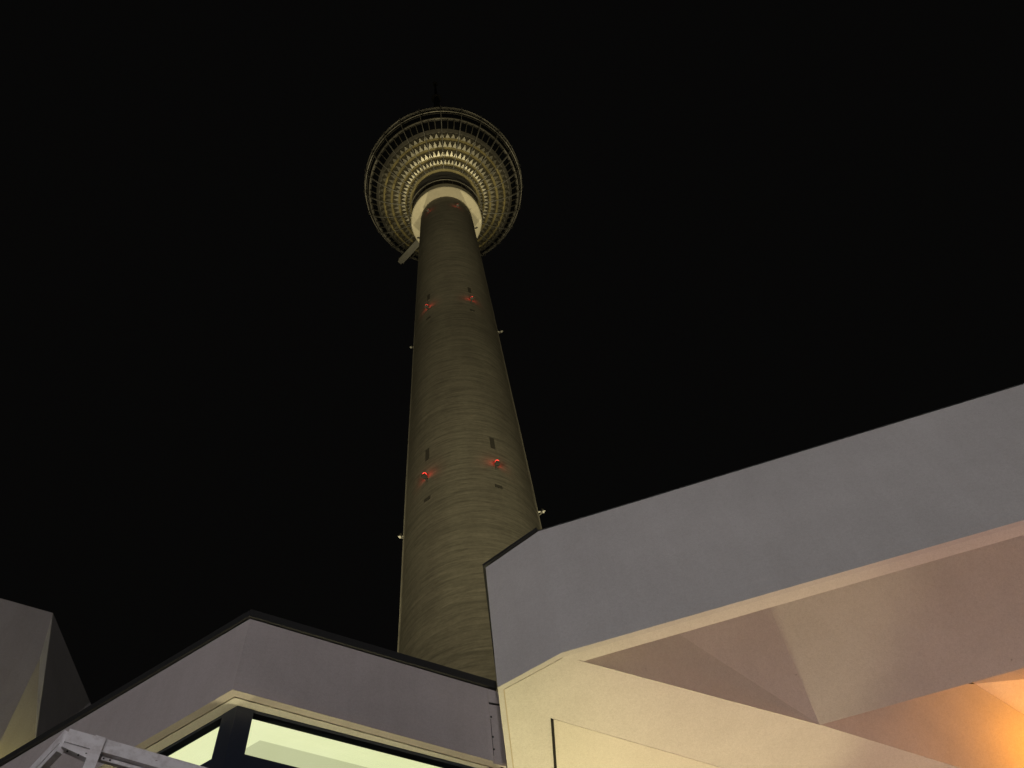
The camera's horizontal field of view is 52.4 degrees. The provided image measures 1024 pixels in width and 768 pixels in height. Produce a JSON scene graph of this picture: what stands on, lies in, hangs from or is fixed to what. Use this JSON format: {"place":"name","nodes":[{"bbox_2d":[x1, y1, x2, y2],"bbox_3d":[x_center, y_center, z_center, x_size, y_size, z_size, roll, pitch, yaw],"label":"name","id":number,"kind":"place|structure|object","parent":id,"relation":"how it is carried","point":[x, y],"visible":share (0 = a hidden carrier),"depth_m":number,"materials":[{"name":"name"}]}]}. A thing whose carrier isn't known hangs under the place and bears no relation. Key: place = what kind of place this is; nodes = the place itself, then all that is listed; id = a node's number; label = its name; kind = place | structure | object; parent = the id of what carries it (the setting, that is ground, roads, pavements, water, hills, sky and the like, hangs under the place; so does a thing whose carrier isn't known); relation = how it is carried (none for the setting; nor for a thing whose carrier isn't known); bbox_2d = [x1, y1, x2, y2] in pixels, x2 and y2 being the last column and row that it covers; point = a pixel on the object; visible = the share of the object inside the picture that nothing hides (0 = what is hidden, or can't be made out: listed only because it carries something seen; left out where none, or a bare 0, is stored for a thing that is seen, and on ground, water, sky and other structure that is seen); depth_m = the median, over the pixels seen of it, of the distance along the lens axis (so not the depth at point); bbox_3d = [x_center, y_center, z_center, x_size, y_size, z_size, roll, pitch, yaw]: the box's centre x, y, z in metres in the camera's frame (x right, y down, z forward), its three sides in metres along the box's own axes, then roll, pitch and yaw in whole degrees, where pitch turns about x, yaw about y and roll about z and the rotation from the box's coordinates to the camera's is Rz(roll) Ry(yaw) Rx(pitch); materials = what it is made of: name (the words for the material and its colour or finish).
{"place":"outdoors","nodes":[
{"label":"outdoors","id":0,"kind":"place"},
{"bbox_2d":[0,598,90,758],"bbox_3d":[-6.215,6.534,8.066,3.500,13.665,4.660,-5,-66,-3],"label":"peaked pavilion","id":1,"kind":"structure","parent":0,"point":[42,690],"depth_m":12.64,"materials":[{"name":"paint"}]},
{"bbox_2d":[0,609,506,767],"bbox_3d":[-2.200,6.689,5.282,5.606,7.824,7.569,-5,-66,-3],"label":"glazed pavilion","id":2,"kind":"structure","parent":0,"point":[251,688],"depth_m":7.12,"materials":[{"name":"paint"}]},
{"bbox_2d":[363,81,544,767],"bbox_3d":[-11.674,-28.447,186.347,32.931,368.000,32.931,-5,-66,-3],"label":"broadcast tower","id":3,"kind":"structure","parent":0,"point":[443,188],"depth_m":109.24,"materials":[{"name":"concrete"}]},
{"bbox_2d":[0,0,1023,703],"label":"sky","id":4,"kind":"structure","parent":0,"point":[744,233],"materials":[{"name":"black"}]},
{"bbox_2d":[482,383,1023,767],"bbox_3d":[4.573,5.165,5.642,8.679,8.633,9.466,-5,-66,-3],"label":"white pavilion","id":5,"kind":"structure","parent":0,"point":[854,601],"depth_m":7.20,"materials":[{"name":"paint"}]},
{"label":"plaza ground","id":6,"kind":"structure","parent":0,"visible":0},
{"bbox_2d":[30,729,205,767],"bbox_3d":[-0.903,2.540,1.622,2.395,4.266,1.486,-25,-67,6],"label":"kiosk frame","id":7,"kind":"object","parent":6,"relation":"on","point":[90,750],"visible":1,"depth_m":3.27,"materials":[{"name":"white paint"}]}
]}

